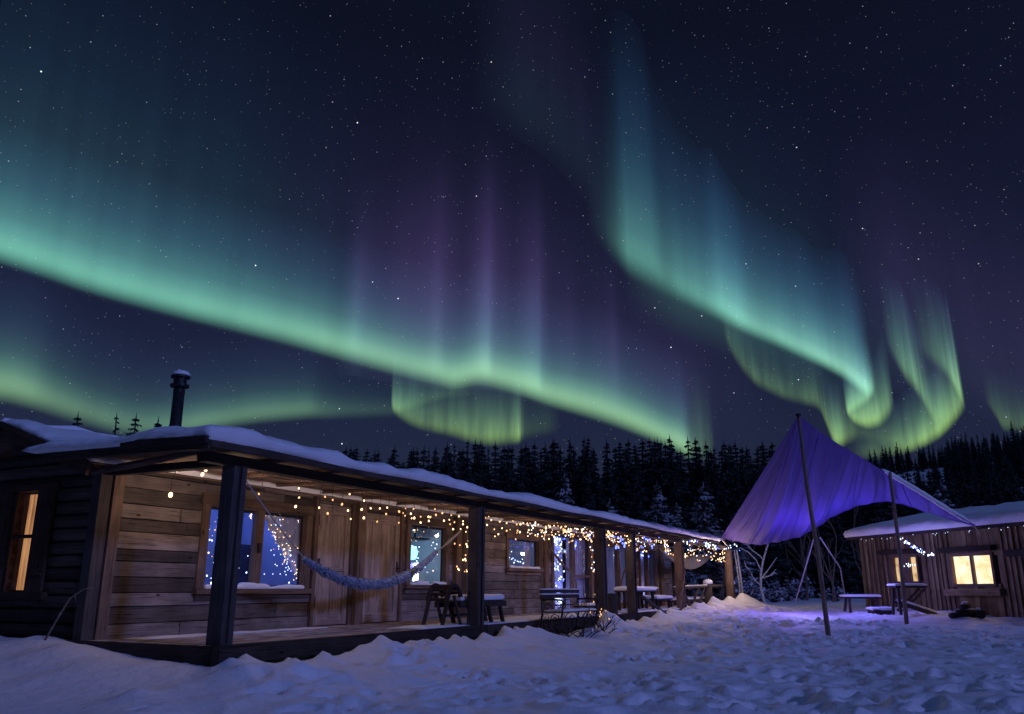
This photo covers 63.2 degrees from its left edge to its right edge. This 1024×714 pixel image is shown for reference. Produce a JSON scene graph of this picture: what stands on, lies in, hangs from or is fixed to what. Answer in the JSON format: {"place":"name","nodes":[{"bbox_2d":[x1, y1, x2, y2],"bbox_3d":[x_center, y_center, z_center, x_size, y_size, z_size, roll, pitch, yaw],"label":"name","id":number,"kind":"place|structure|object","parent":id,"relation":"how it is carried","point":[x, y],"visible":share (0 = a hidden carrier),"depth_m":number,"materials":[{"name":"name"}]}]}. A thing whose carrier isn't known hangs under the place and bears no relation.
{"place":"outdoors","nodes":[
{"label":"outdoors","id":0,"kind":"place"},
{"bbox_2d":[0,459,1023,713],"bbox_3d":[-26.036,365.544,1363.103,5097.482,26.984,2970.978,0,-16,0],"label":"snow ground","id":1,"kind":"structure","parent":0,"point":[740,653],"depth_m":10.48,"materials":[{"name":"snow"}]},
{"bbox_2d":[44,587,93,639],"bbox_3d":[-5.965,3.467,11.208,0.529,0.714,0.087,7,-17,-23],"label":"bent twig","id":2,"kind":"object","parent":1,"relation":"on","point":[55,622],"visible":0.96,"depth_m":11.20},
{"bbox_2d":[0,370,734,666],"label":"log cabin","id":3,"kind":"object","parent":1,"relation":"on","point":[121,532],"visible":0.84,"depth_m":13.10,"materials":[{"name":"brown wood"}]},
{"bbox_2d":[16,494,37,589],"bbox_3d":[-7.131,2.783,12.467,0.950,1.600,0.040,-8,-17,26],"label":"curtain","id":4,"kind":"object","parent":3,"relation":"hanging from","point":[26,545],"depth_m":12.56,"materials":[{"name":"beige"}]},
{"bbox_2d":[0,482,64,599],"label":"window","id":5,"kind":"structure","parent":3,"relation":"in","point":[10,496],"depth_m":12.22,"materials":[{"name":"brown wood"}]},
{"bbox_2d":[238,544,250,583],"bbox_3d":[-5.298,4.335,15.912,0.600,1.450,0.580,-8,-17,26],"label":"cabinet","id":6,"kind":"object","parent":3,"relation":"in","point":[244,562],"visible":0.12,"depth_m":15.79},
{"bbox_2d":[187,493,314,600],"bbox_3d":[-4.387,3.328,14.409,0.227,1.671,2.787,-8,-17,26],"label":"window","id":7,"kind":"structure","parent":3,"relation":"in","point":[252,589],"depth_m":14.42,"materials":[{"name":"brown wood"}]},
{"bbox_2d":[265,515,300,575],"bbox_3d":[-4.215,3.411,15.086,0.052,1.130,1.060,-8,-17,26],"label":"curtain","id":8,"kind":"object","parent":3,"relation":"hanging from","point":[290,527],"depth_m":15.30,"materials":[{"name":"white fabric"}]},
{"bbox_2d":[313,503,350,625],"bbox_3d":[-3.467,3.992,16.060,0.155,2.253,1.030,-7,-17,25],"label":"door","id":9,"kind":"structure","parent":3,"relation":"in","point":[330,599],"depth_m":16.10,"materials":[{"name":"brown wood"}]},
{"bbox_2d":[246,482,461,590],"bbox_3d":[-2.568,3.554,15.395,0.383,1.541,9.901,-4,-16,13],"label":"hammock","id":10,"kind":"object","parent":3,"relation":"hanging from","point":[360,583],"visible":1,"depth_m":14.92,"materials":[{"name":"fabric"}]},
{"bbox_2d":[246,472,463,524],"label":"fairy lights","id":11,"kind":"object","parent":3,"relation":"attached to","point":[362,499],"visible":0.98,"depth_m":13.52,"materials":[{"name":"glass"}]},
{"bbox_2d":[362,512,399,622],"bbox_3d":[-2.730,4.405,17.438,0.155,2.194,1.275,-8,-17,26],"label":"door","id":12,"kind":"structure","parent":3,"relation":"in","point":[382,536],"depth_m":17.48,"materials":[{"name":"brown wood"}]},
{"bbox_2d":[403,515,450,592],"bbox_3d":[-1.931,4.545,19.095,0.226,1.668,1.923,-8,-17,26],"label":"window","id":13,"kind":"structure","parent":3,"relation":"in","point":[417,586],"depth_m":19.08,"materials":[{"name":"brown wood"}]},
{"bbox_2d":[347,501,515,539],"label":"fairy lights","id":14,"kind":"object","parent":3,"relation":"attached to","point":[428,517],"visible":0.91,"depth_m":18.25,"materials":[{"name":"glass"}]},
{"bbox_2d":[421,583,505,624],"bbox_3d":[-0.926,4.840,16.316,0.602,0.785,2.489,-8,-17,26],"label":"wooden lounger","id":15,"kind":"object","parent":3,"relation":"on","point":[446,599],"visible":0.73,"depth_m":15.78,"materials":[{"name":"wood"}]},
{"bbox_2d":[503,532,543,574],"bbox_3d":[0.326,5.557,23.434,0.227,1.119,2.286,-8,-17,26],"label":"window","id":16,"kind":"structure","parent":3,"relation":"in","point":[511,569],"depth_m":23.40,"materials":[{"name":"brown wood"}]},
{"bbox_2d":[523,542,530,565],"bbox_3d":[0.429,5.747,24.183,0.070,0.950,0.550,-8,-17,26],"label":"window curtain","id":17,"kind":"object","parent":3,"relation":"hanging from","point":[527,554],"depth_m":24.19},
{"bbox_2d":[485,511,592,541],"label":"fairy lights","id":18,"kind":"object","parent":3,"relation":"attached to","point":[539,526],"visible":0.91,"depth_m":19.17,"materials":[{"name":"glass"}]},
{"bbox_2d":[554,536,562,608],"bbox_3d":[1.302,6.675,25.828,0.070,2.200,1.390,-8,-17,26],"label":"door curtain","id":19,"kind":"object","parent":3,"relation":"hanging from","point":[558,574],"depth_m":26.13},
{"bbox_2d":[527,522,593,542],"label":"fairy lights","id":20,"kind":"object","parent":3,"relation":"attached to","point":[560,531],"visible":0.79,"depth_m":22.48,"materials":[{"name":"glass"}]},
{"bbox_2d":[548,540,576,607],"bbox_3d":[1.545,6.617,25.135,0.107,2.052,1.877,-9,-18,29],"label":"leaning branch","id":21,"kind":"object","parent":3,"relation":"on","point":[562,563],"visible":0.81,"depth_m":25.25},
{"bbox_2d":[549,530,594,609],"bbox_3d":[1.979,6.812,26.544,0.157,2.478,3.724,-8,-17,26],"label":"glass door","id":22,"kind":"structure","parent":3,"relation":"in","point":[572,544],"depth_m":26.30,"materials":[{"name":"brown wood"}]},
{"bbox_2d":[566,538,584,607],"bbox_3d":[2.092,7.091,27.327,0.070,2.200,1.600,-8,-17,26],"label":"door curtain","id":23,"kind":"object","parent":3,"relation":"hanging from","point":[580,558],"depth_m":27.58,"materials":[{"name":"fabric"}]},
{"bbox_2d":[606,542,626,604],"bbox_3d":[3.774,7.796,29.940,0.157,2.158,2.791,-8,-17,26],"label":"glass door","id":24,"kind":"structure","parent":3,"relation":"in","point":[616,551],"depth_m":29.98,"materials":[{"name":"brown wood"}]},
{"bbox_2d":[614,586,656,610],"bbox_3d":[3.782,7.348,25.318,0.642,0.739,2.243,-8,-17,26],"label":"wooden table","id":25,"kind":"object","parent":3,"relation":"on","point":[620,589],"visible":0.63,"depth_m":25.01,"materials":[{"name":"brown"}]},
{"bbox_2d":[636,544,659,605],"bbox_3d":[5.391,8.652,33.012,0.156,2.289,2.444,-8,-17,26],"label":"glass door","id":26,"kind":"structure","parent":3,"relation":"in","point":[655,553],"depth_m":32.97,"materials":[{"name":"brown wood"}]},
{"bbox_2d":[639,539,719,568],"bbox_3d":[6.998,7.783,32.504,0.891,0.952,8.918,-9,-18,28],"label":"hammock","id":27,"kind":"object","parent":3,"relation":"hanging from","point":[691,562],"visible":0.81,"depth_m":33.37,"materials":[{"name":"grey fabric"}]},
{"bbox_2d":[672,579,737,605],"bbox_3d":[7.692,9.223,32.572,0.399,1.046,9.502,-8,-17,25],"label":"porch railing","id":28,"kind":"object","parent":3,"relation":"on","point":[707,586],"visible":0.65,"depth_m":32.33,"materials":[{"name":"wood"}]},
{"bbox_2d":[436,441,455,478],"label":"spruce tree","id":29,"kind":"object","parent":1,"relation":"on","point":[445,465],"visible":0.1,"depth_m":63.82,"materials":[{"name":"green plant"}]},
{"bbox_2d":[449,442,461,478],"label":"spruce tree","id":30,"kind":"object","parent":1,"relation":"on","point":[454,474],"visible":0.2,"depth_m":62.21,"materials":[{"name":"green plant"}]},
{"bbox_2d":[461,442,471,481],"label":"spruce tree","id":31,"kind":"object","parent":1,"relation":"on","point":[467,461],"visible":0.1,"depth_m":73.78,"materials":[{"name":"green plant"}]},
{"bbox_2d":[465,439,485,484],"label":"spruce tree","id":32,"kind":"object","parent":1,"relation":"on","point":[474,469],"visible":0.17,"depth_m":62.92,"materials":[{"name":"green plant"}]},
{"bbox_2d":[477,444,490,487],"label":"spruce tree","id":33,"kind":"object","parent":1,"relation":"on","point":[482,455],"visible":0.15,"depth_m":73.29,"materials":[{"name":"green plant"}]},
{"bbox_2d":[486,439,507,492],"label":"spruce tree","id":34,"kind":"object","parent":1,"relation":"on","point":[494,476],"visible":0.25,"depth_m":68.64,"materials":[{"name":"green plant"}]},
{"bbox_2d":[498,446,514,491],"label":"spruce tree","id":35,"kind":"object","parent":1,"relation":"on","point":[504,474],"visible":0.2,"depth_m":70.15,"materials":[{"name":"green plant"}]},
{"bbox_2d":[498,447,515,490],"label":"spruce tree","id":36,"kind":"object","parent":1,"relation":"on","point":[509,463],"visible":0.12,"depth_m":71.75,"materials":[{"name":"green plant"}]},
{"bbox_2d":[509,453,536,494],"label":"spruce tree","id":37,"kind":"object","parent":1,"relation":"on","point":[527,479],"visible":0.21,"depth_m":62.76,"materials":[{"name":"green plant"}]},
{"bbox_2d":[516,449,540,495],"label":"spruce tree","id":38,"kind":"object","parent":1,"relation":"on","point":[530,475],"visible":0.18,"depth_m":65.14,"materials":[{"name":"green plant"}]},
{"bbox_2d":[537,443,551,497],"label":"spruce tree","id":39,"kind":"object","parent":1,"relation":"on","point":[544,467],"visible":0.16,"depth_m":68.40,"materials":[{"name":"green plant"}]},
{"bbox_2d":[537,440,567,500],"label":"spruce tree","id":40,"kind":"object","parent":1,"relation":"on","point":[552,491],"visible":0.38,"depth_m":63.33,"materials":[{"name":"green plant"}]},
{"bbox_2d":[539,605,581,636],"bbox_3d":[1.059,5.521,17.351,0.870,0.721,0.862,-14,-21,42],"label":"dry bush","id":41,"kind":"object","parent":1,"relation":"on","point":[560,630],"visible":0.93,"depth_m":17.25,"materials":[{"name":"brown plant"}]},
{"bbox_2d":[556,472,574,504],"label":"spruce tree","id":42,"kind":"object","parent":1,"relation":"on","point":[565,499],"visible":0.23,"depth_m":51.45,"materials":[{"name":"white plant"}]},
{"bbox_2d":[539,588,599,634],"bbox_3d":[1.297,5.604,18.441,0.648,0.930,2.090,-8,-17,26],"label":"garden bench","id":43,"kind":"object","parent":1,"relation":"on","point":[548,594],"visible":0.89,"depth_m":18.26,"materials":[{"name":"brown"}]},
{"bbox_2d":[561,445,580,505],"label":"spruce tree","id":44,"kind":"object","parent":1,"relation":"on","point":[571,469],"visible":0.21,"depth_m":66.76,"materials":[{"name":"green plant"}]},
{"bbox_2d":[556,604,602,637],"bbox_3d":[1.548,5.631,17.714,1.043,0.803,1.016,10,-18,-31],"label":"dry bush","id":45,"kind":"object","parent":1,"relation":"on","point":[583,630],"visible":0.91,"depth_m":17.66,"materials":[{"name":"brown plant"}]},
{"bbox_2d":[572,440,596,508],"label":"spruce tree","id":46,"kind":"object","parent":1,"relation":"on","point":[581,491],"visible":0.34,"depth_m":63.91,"materials":[{"name":"green plant"}]},
{"bbox_2d":[579,465,596,509],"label":"spruce tree","id":47,"kind":"object","parent":1,"relation":"on","point":[587,498],"visible":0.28,"depth_m":56.60,"materials":[{"name":"green plant"}]},
{"bbox_2d":[582,451,606,510],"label":"spruce tree","id":48,"kind":"object","parent":1,"relation":"on","point":[595,482],"visible":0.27,"depth_m":62.29,"materials":[{"name":"green plant"}]},
{"bbox_2d":[578,606,620,633],"bbox_3d":[1.936,5.965,18.894,1.298,0.673,0.840,15,-21,-43],"label":"dry bush","id":49,"kind":"object","parent":1,"relation":"on","point":[606,626],"visible":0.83,"depth_m":18.93,"materials":[{"name":"brown plant"}]},
{"bbox_2d":[600,439,615,510],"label":"spruce tree","id":50,"kind":"object","parent":1,"relation":"on","point":[605,480],"visible":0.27,"depth_m":67.48,"materials":[{"name":"green plant"}]},
{"bbox_2d":[604,470,626,516],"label":"spruce tree","id":51,"kind":"object","parent":1,"relation":"on","point":[613,498],"visible":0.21,"depth_m":60.87,"materials":[{"name":"green plant"}]},
{"bbox_2d":[609,442,629,502],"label":"spruce tree","id":52,"kind":"object","parent":1,"relation":"on","point":[618,461],"visible":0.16,"depth_m":74.73,"materials":[{"name":"green plant"}]},
{"bbox_2d":[614,460,632,518],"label":"spruce tree","id":53,"kind":"object","parent":1,"relation":"on","point":[619,488],"visible":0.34,"depth_m":63.20,"materials":[{"name":"green plant"}]},
{"bbox_2d":[605,451,650,521],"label":"spruce tree","id":54,"kind":"object","parent":1,"relation":"on","point":[626,498],"visible":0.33,"depth_m":62.95,"materials":[{"name":"green plant"}]},
{"bbox_2d":[628,443,651,521],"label":"spruce tree","id":55,"kind":"object","parent":1,"relation":"on","point":[635,461],"visible":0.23,"depth_m":63.87,"materials":[{"name":"green plant"}]},
{"bbox_2d":[637,439,650,508],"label":"spruce tree","id":56,"kind":"object","parent":1,"relation":"on","point":[642,460],"visible":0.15,"depth_m":79.41,"materials":[{"name":"green plant"}]},
{"bbox_2d":[639,439,656,506],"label":"spruce tree","id":57,"kind":"object","parent":1,"relation":"on","point":[646,455],"visible":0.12,"depth_m":78.81,"materials":[{"name":"green plant"}]},
{"bbox_2d":[641,445,657,506],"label":"spruce tree","id":58,"kind":"object","parent":1,"relation":"on","point":[649,483],"visible":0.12,"depth_m":68.99,"materials":[{"name":"green plant"}]},
{"bbox_2d":[646,442,669,509],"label":"spruce tree","id":59,"kind":"object","parent":1,"relation":"on","point":[660,481],"visible":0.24,"depth_m":65.56,"materials":[{"name":"green plant"}]},
{"bbox_2d":[644,483,672,545],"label":"spruce tree","id":60,"kind":"object","parent":1,"relation":"on","point":[655,515],"visible":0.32,"depth_m":49.41,"materials":[{"name":"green plant"}]},
{"bbox_2d":[646,439,689,519],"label":"spruce tree","id":61,"kind":"object","parent":1,"relation":"on","point":[657,449],"visible":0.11,"depth_m":67.06,"materials":[{"name":"green plant"}]},
{"bbox_2d":[664,470,691,550],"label":"spruce tree","id":62,"kind":"object","parent":1,"relation":"on","point":[675,495],"visible":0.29,"depth_m":58.43,"materials":[{"name":"green plant"}]},
{"bbox_2d":[660,441,697,524],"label":"spruce tree","id":63,"kind":"object","parent":1,"relation":"on","point":[667,493],"visible":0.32,"depth_m":63.50,"materials":[{"name":"green plant"}]},
{"bbox_2d":[676,450,692,528],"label":"spruce tree","id":64,"kind":"object","parent":1,"relation":"on","point":[682,480],"visible":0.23,"depth_m":68.43,"materials":[{"name":"green plant"}]},
{"bbox_2d":[678,435,702,527],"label":"spruce tree","id":65,"kind":"object","parent":1,"relation":"on","point":[689,483],"visible":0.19,"depth_m":73.56,"materials":[{"name":"green plant"}]},
{"bbox_2d":[667,502,715,602],"bbox_3d":[9.049,11.059,45.675,3.480,6.253,3.779,8,-18,-22],"label":"spruce tree","id":66,"kind":"object","parent":1,"relation":"on","point":[691,578],"visible":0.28,"depth_m":45.30,"materials":[{"name":"green plant"}]},
{"bbox_2d":[687,446,705,526],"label":"spruce tree","id":67,"kind":"object","parent":1,"relation":"on","point":[697,474],"visible":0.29,"depth_m":68.28,"materials":[{"name":"green plant"}]},
{"bbox_2d":[684,483,737,602],"bbox_3d":[10.989,10.808,46.717,4.745,7.694,4.889,-2,-13,12],"label":"spruce tree","id":68,"kind":"object","parent":1,"relation":"on","point":[709,567],"visible":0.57,"depth_m":46.39,"materials":[{"name":"green plant"}]},
{"bbox_2d":[693,453,729,543],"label":"spruce tree","id":69,"kind":"object","parent":1,"relation":"on","point":[713,481],"visible":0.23,"depth_m":65.77,"materials":[{"name":"green plant"}]},
{"bbox_2d":[704,479,720,583],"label":"spruce tree","id":70,"kind":"object","parent":1,"relation":"on","point":[711,500],"visible":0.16,"depth_m":57.47,"materials":[{"name":"green plant"}]},
{"bbox_2d":[717,439,736,520],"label":"spruce tree","id":71,"kind":"object","parent":1,"relation":"on","point":[728,491],"visible":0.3,"depth_m":66.23,"materials":[{"name":"green plant"}]},
{"bbox_2d":[715,480,745,583],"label":"spruce tree","id":72,"kind":"object","parent":1,"relation":"on","point":[725,523],"visible":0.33,"depth_m":55.15,"materials":[{"name":"green plant"}]},
{"bbox_2d":[728,446,740,516],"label":"spruce tree","id":73,"kind":"object","parent":1,"relation":"on","point":[732,462],"visible":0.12,"depth_m":73.49,"materials":[{"name":"green plant"}]},
{"bbox_2d":[714,527,755,599],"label":"bare tree","id":74,"kind":"object","parent":1,"relation":"on","point":[722,588],"visible":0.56,"depth_m":42.51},
{"bbox_2d":[712,539,769,601],"bbox_3d":[12.274,11.063,44.724,3.021,5.509,3.280,15,-19,-40],"label":"spruce tree","id":75,"kind":"object","parent":1,"relation":"on","point":[742,559],"visible":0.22,"depth_m":44.32,"materials":[{"name":"green plant"}]},
{"bbox_2d":[727,447,759,586],"bbox_3d":[17.278,12.261,61.546,4.842,11.886,4.404,8,-17,-26],"label":"spruce tree","id":76,"kind":"object","parent":1,"relation":"on","point":[746,490],"visible":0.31,"depth_m":62.04,"materials":[{"name":"green plant"}]},
{"bbox_2d":[732,470,759,585],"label":"spruce tree","id":77,"kind":"object","parent":1,"relation":"on","point":[739,495],"visible":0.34,"depth_m":60.56,"materials":[{"name":"green plant"}]},
{"bbox_2d":[735,576,765,597],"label":"snowy bush","id":78,"kind":"object","parent":1,"relation":"on","point":[752,593],"visible":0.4,"depth_m":38.45,"materials":[{"name":"white plant"}]},
{"bbox_2d":[735,544,776,603],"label":"bare sapling","id":79,"kind":"object","parent":1,"relation":"on","point":[760,583],"visible":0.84,"depth_m":36.32,"materials":[{"name":"brown plant"}]},
{"bbox_2d":[750,576,792,601],"bbox_3d":[12.912,11.601,41.379,1.836,1.365,1.586,-11,-19,34],"label":"snowy bush","id":80,"kind":"object","parent":1,"relation":"on","point":[777,596],"visible":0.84,"depth_m":41.20,"materials":[{"name":"white plant"}]},
{"bbox_2d":[748,469,796,598],"bbox_3d":[15.913,11.411,52.890,3.250,8.910,3.124,8,-17,-27],"label":"spruce tree","id":81,"kind":"object","parent":1,"relation":"on","point":[770,558],"visible":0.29,"depth_m":52.04,"materials":[{"name":"green plant"}]},
{"bbox_2d":[766,568,804,600],"bbox_3d":[14.126,11.938,43.510,2.110,1.785,2.053,-12,-19,36],"label":"snowy bush","id":82,"kind":"object","parent":1,"relation":"on","point":[788,591],"visible":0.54,"depth_m":43.23,"materials":[{"name":"white plant"}]},
{"bbox_2d":[779,532,809,599],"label":"bare tree","id":83,"kind":"object","parent":1,"relation":"on","point":[802,549],"visible":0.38,"depth_m":44.16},
{"bbox_2d":[772,538,817,597],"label":"spruce tree","id":84,"kind":"object","parent":1,"relation":"on","point":[793,573],"visible":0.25,"depth_m":52.64,"materials":[{"name":"green plant"}]},
{"bbox_2d":[787,577,817,599],"bbox_3d":[15.779,12.666,45.438,1.777,1.408,1.494,0,-16,0],"label":"snowy bush","id":85,"kind":"object","parent":1,"relation":"on","point":[809,591],"visible":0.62,"depth_m":45.32,"materials":[{"name":"white plant"}]},
{"bbox_2d":[796,522,844,597],"bbox_3d":[20.538,12.145,55.842,3.752,9.151,4.123,-4,-16,15],"label":"spruce tree","id":86,"kind":"object","parent":1,"relation":"on","point":[814,573],"visible":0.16,"depth_m":55.23,"materials":[{"name":"green plant"}]},
{"bbox_2d":[804,519,842,601],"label":"bare tree","id":87,"kind":"object","parent":1,"relation":"on","point":[831,577],"visible":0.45,"depth_m":40.11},
{"bbox_2d":[818,584,852,600],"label":"snowy bush","id":88,"kind":"object","parent":1,"relation":"on","point":[840,590],"visible":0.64,"depth_m":42.21,"materials":[{"name":"white plant"}]},
{"bbox_2d":[811,516,863,597],"bbox_3d":[20.542,11.721,53.033,3.637,8.540,3.305,-13,-22,34],"label":"spruce tree","id":89,"kind":"object","parent":1,"relation":"on","point":[843,563],"visible":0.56,"depth_m":52.45,"materials":[{"name":"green plant"}]},
{"bbox_2d":[721,413,979,635],"bbox_3d":[10.335,6.002,27.108,6.879,5.249,15.786,0,-16,0],"label":"tarp shelter","id":90,"kind":"object","parent":1,"relation":"on","point":[811,478],"visible":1,"depth_m":24.26,"materials":[{"name":"purple fabric"}]},
{"bbox_2d":[850,506,864,593],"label":"spruce tree","id":91,"kind":"object","parent":1,"relation":"on","point":[858,520],"visible":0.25,"depth_m":55.35,"materials":[{"name":"green plant"}]},
{"bbox_2d":[839,594,881,612],"bbox_3d":[11.380,8.034,27.139,1.191,0.593,0.543,1,-16,-3],"label":"wooden bench","id":92,"kind":"object","parent":1,"relation":"on","point":[872,597],"visible":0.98,"depth_m":26.97,"materials":[{"name":"brown"}]},
{"bbox_2d":[839,506,883,576],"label":"bare tree","id":93,"kind":"object","parent":1,"relation":"on","point":[857,547],"visible":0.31,"depth_m":43.57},
{"bbox_2d":[866,607,891,614],"bbox_3d":[11.341,7.834,25.639,0.705,0.284,0.486,0,-16,0],"label":"snowy block","id":94,"kind":"object","parent":1,"relation":"on","point":[881,610],"depth_m":25.45,"materials":[{"name":"white"}]},
{"bbox_2d":[860,464,899,567],"bbox_3d":[27.128,12.825,61.192,4.708,10.643,3.934,7,-17,-25],"label":"spruce tree","id":95,"kind":"object","parent":1,"relation":"on","point":[874,510],"visible":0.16,"depth_m":61.27,"materials":[{"name":"green plant"}]},
{"bbox_2d":[886,583,938,614],"bbox_3d":[12.096,7.314,25.159,1.213,0.934,0.643,0,-16,0],"label":"picnic table","id":96,"kind":"object","parent":1,"relation":"on","point":[911,604],"visible":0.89,"depth_m":24.98,"materials":[{"name":"brown"}]},
{"bbox_2d":[843,501,1023,617],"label":"wooden hut","id":97,"kind":"object","parent":1,"relation":"on","point":[982,569],"visible":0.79,"depth_m":25.90,"materials":[{"name":"brown wood"}]},
{"bbox_2d":[876,548,923,582],"bbox_3d":[13.107,7.049,28.021,0.324,1.148,1.988,4,-16,-14],"label":"window","id":98,"kind":"structure","parent":97,"relation":"in","point":[912,574],"depth_m":27.78,"materials":[{"name":"brown wood"}]},
{"bbox_2d":[934,545,1004,595],"bbox_3d":[13.846,6.476,25.198,0.335,1.443,2.362,4,-16,-14],"label":"window","id":99,"kind":"structure","parent":97,"relation":"in","point":[967,569],"depth_m":25.10,"materials":[{"name":"brown wood"}]},
{"bbox_2d":[928,465,946,498],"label":"spruce tree","id":100,"kind":"object","parent":1,"relation":"on","point":[935,483],"visible":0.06,"depth_m":72.52,"materials":[{"name":"green plant"}]},
{"bbox_2d":[933,479,954,507],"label":"spruce tree","id":101,"kind":"object","parent":1,"relation":"on","point":[945,501],"visible":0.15,"depth_m":59.41,"materials":[{"name":"green plant"}]},
{"bbox_2d":[868,420,1023,495],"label":"distant wood","id":102,"kind":"object","parent":1,"relation":"on","point":[956,458],"visible":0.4,"depth_m":134.17,"materials":[{"name":"plant"}]},
{"bbox_2d":[944,471,964,508],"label":"spruce tree","id":103,"kind":"object","parent":1,"relation":"on","point":[951,497],"visible":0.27,"depth_m":61.38,"materials":[{"name":"green plant"}]},
{"bbox_2d":[953,608,976,617],"bbox_3d":[12.814,7.226,23.525,0.725,0.301,0.228,5,-16,-17],"label":"log","id":104,"kind":"object","parent":1,"relation":"on","point":[968,612],"visible":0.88,"depth_m":23.41,"materials":[{"name":"brown wood"}]},
{"bbox_2d":[0,0,1023,496],"label":"sky","id":105,"kind":"structure","parent":0,"point":[382,226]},
{"bbox_2d":[608,593,617,614],"bbox_3d":[2.667,6.771,22.284,0.340,0.860,0.331,0,-16,0],"label":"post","id":106,"kind":"object","parent":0,"point":[612,602],"visible":0.5,"depth_m":22.20,"materials":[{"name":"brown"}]},
{"bbox_2d":[642,595,672,607],"bbox_3d":[4.751,7.990,27.131,0.543,0.472,1.740,-8,-17,26],"label":"wooden bench","id":107,"kind":"object","parent":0,"point":[658,598],"visible":0.86,"depth_m":26.63,"materials":[{"name":"brown"}]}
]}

